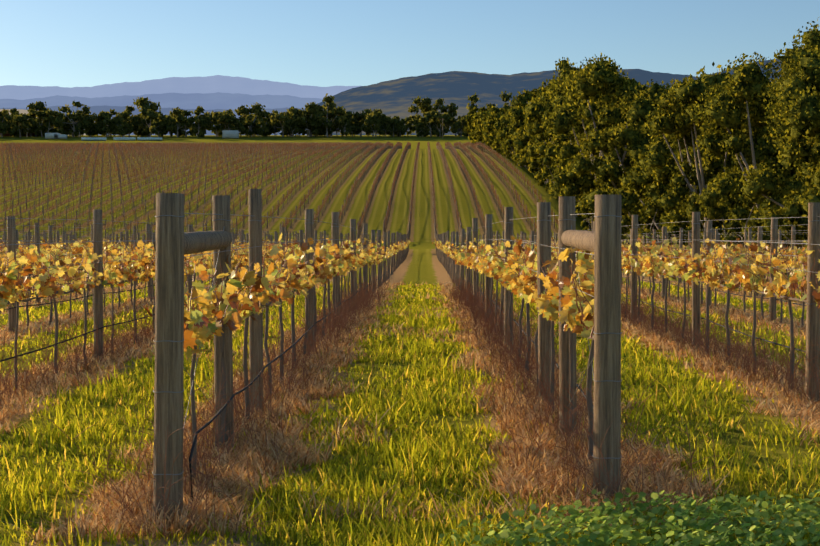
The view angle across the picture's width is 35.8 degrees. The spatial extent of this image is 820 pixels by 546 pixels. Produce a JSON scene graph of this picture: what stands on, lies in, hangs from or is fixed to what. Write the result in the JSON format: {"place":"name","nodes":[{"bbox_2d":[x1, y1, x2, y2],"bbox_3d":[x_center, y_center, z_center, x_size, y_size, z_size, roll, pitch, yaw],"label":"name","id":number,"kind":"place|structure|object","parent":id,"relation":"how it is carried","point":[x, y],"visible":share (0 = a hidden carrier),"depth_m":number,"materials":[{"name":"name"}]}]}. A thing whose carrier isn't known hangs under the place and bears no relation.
{"place":"outdoors","nodes":[
{"label":"outdoors","id":0,"kind":"place"},
{"bbox_2d":[0,109,85,134],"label":"hill pasture","id":1,"kind":"structure","parent":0,"point":[23,111],"depth_m":1371.77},
{"bbox_2d":[0,105,306,134],"bbox_3d":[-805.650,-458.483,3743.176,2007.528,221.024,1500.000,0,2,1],"label":"hill range","id":2,"kind":"structure","parent":0,"point":[106,108],"depth_m":4283.26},
{"bbox_2d":[0,92,322,109],"bbox_3d":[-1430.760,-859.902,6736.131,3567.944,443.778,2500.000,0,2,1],"label":"hill range","id":3,"kind":"structure","parent":0,"point":[213,101],"depth_m":7494.04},
{"bbox_2d":[0,75,359,99],"bbox_3d":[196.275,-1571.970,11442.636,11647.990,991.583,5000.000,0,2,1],"label":"hill range","id":4,"kind":"structure","parent":0,"point":[216,84],"depth_m":13021.76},
{"bbox_2d":[0,236,797,264],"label":"vine leaves","id":5,"kind":"object","parent":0,"point":[400,247],"visible":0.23,"depth_m":59.03,"materials":[{"name":"yellow plant"}]},
{"bbox_2d":[0,278,819,545],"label":"grass","id":6,"kind":"structure","parent":0,"point":[404,446],"depth_m":9.90,"materials":[{"name":"green plant"}]},
{"bbox_2d":[0,135,819,545],"bbox_3d":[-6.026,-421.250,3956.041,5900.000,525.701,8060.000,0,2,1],"label":"ground","id":7,"kind":"structure","parent":0,"point":[420,265],"depth_m":134.68,"materials":[{"name":"green plant"}]},
{"bbox_2d":[0,132,37,135],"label":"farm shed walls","id":8,"kind":"structure","parent":7,"relation":"on","point":[8,134],"depth_m":554.86,"materials":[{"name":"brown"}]},
{"bbox_2d":[81,137,161,140],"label":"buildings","id":9,"kind":"structure","parent":7,"relation":"on","point":[122,138],"depth_m":479.02,"materials":[{"name":"grey"}]},
{"bbox_2d":[45,130,238,138],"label":"buildings","id":10,"kind":"structure","parent":7,"relation":"on","point":[230,133],"depth_m":501.79,"materials":[{"name":"grey"}]},
{"bbox_2d":[0,93,517,136],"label":"tree line","id":11,"kind":"object","parent":7,"relation":"on","point":[328,100],"visible":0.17,"depth_m":521.00,"materials":[{"name":"green plant"}]},
{"bbox_2d":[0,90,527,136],"bbox_3d":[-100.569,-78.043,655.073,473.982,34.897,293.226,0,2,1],"label":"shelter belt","id":12,"kind":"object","parent":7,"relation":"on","point":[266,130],"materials":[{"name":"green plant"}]},
{"bbox_2d":[0,141,558,241],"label":"vineyard rows","id":13,"kind":"object","parent":7,"relation":"on","point":[196,146],"visible":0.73,"depth_m":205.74,"materials":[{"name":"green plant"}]},
{"bbox_2d":[0,145,558,237],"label":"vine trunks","id":14,"kind":"object","parent":7,"relation":"on","point":[295,191],"visible":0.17,"depth_m":189.55,"materials":[{"name":"brown plant"}]},
{"bbox_2d":[0,228,780,286],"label":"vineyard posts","id":15,"kind":"object","parent":7,"relation":"on","point":[442,237],"visible":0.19,"depth_m":62.60,"materials":[{"name":"brown wood"}]},
{"bbox_2d":[0,248,806,501],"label":"drip line","id":16,"kind":"object","parent":7,"relation":"on","point":[220,411],"visible":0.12,"depth_m":14.07,"materials":[{"name":"black plastic"}]},
{"bbox_2d":[0,241,816,489],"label":"vine trunks","id":17,"kind":"object","parent":7,"relation":"on","point":[588,392],"visible":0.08,"depth_m":14.43,"materials":[{"name":"brown wood"}]},
{"bbox_2d":[0,280,819,543],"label":"dead grass strip","id":18,"kind":"object","parent":7,"relation":"on","point":[520,465],"visible":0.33,"depth_m":10.21,"materials":[{"name":"brown plant"}]},
{"bbox_2d":[0,235,819,337],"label":"vine canes","id":19,"kind":"object","parent":7,"relation":"on","point":[401,244],"visible":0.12,"depth_m":15.13,"materials":[{"name":"yellow plant"}]},
{"bbox_2d":[0,233,819,361],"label":"vine leaves","id":20,"kind":"object","parent":19,"relation":"attached to","point":[206,327],"visible":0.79,"depth_m":14.10,"materials":[{"name":"yellow plant"}]},
{"bbox_2d":[0,213,819,474],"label":"trellis wires","id":21,"kind":"object","parent":7,"relation":"on","point":[779,241],"visible":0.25,"depth_m":14.36,"materials":[{"name":"grey metal"}]},
{"bbox_2d":[0,274,819,544],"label":"dry weed stalks","id":22,"kind":"object","parent":7,"relation":"on","point":[470,303],"visible":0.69,"depth_m":12.99,"materials":[{"name":"brown plant"}]},
{"bbox_2d":[7,189,819,520],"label":"vineyard posts","id":23,"kind":"object","parent":7,"relation":"on","point":[175,243],"visible":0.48,"depth_m":9.32,"materials":[{"name":"brown wood"}]},
{"bbox_2d":[308,59,781,134],"bbox_3d":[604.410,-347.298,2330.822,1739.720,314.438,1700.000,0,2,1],"label":"hill","id":24,"kind":"structure","parent":7,"relation":"on","point":[392,98],"depth_m":2742.30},
{"bbox_2d":[436,487,819,545],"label":"clover patch","id":25,"kind":"object","parent":7,"relation":"on","point":[605,532],"visible":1,"depth_m":6.53,"materials":[{"name":"green plant"}]},
{"bbox_2d":[464,30,819,276],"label":"trees","id":26,"kind":"object","parent":7,"relation":"on","point":[713,211],"visible":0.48,"depth_m":86.16,"materials":[{"name":"green plant"}]},
{"bbox_2d":[0,0,819,87],"label":"sky","id":27,"kind":"structure","parent":0,"point":[61,43],"materials":[{"name":"blue"}]}
]}

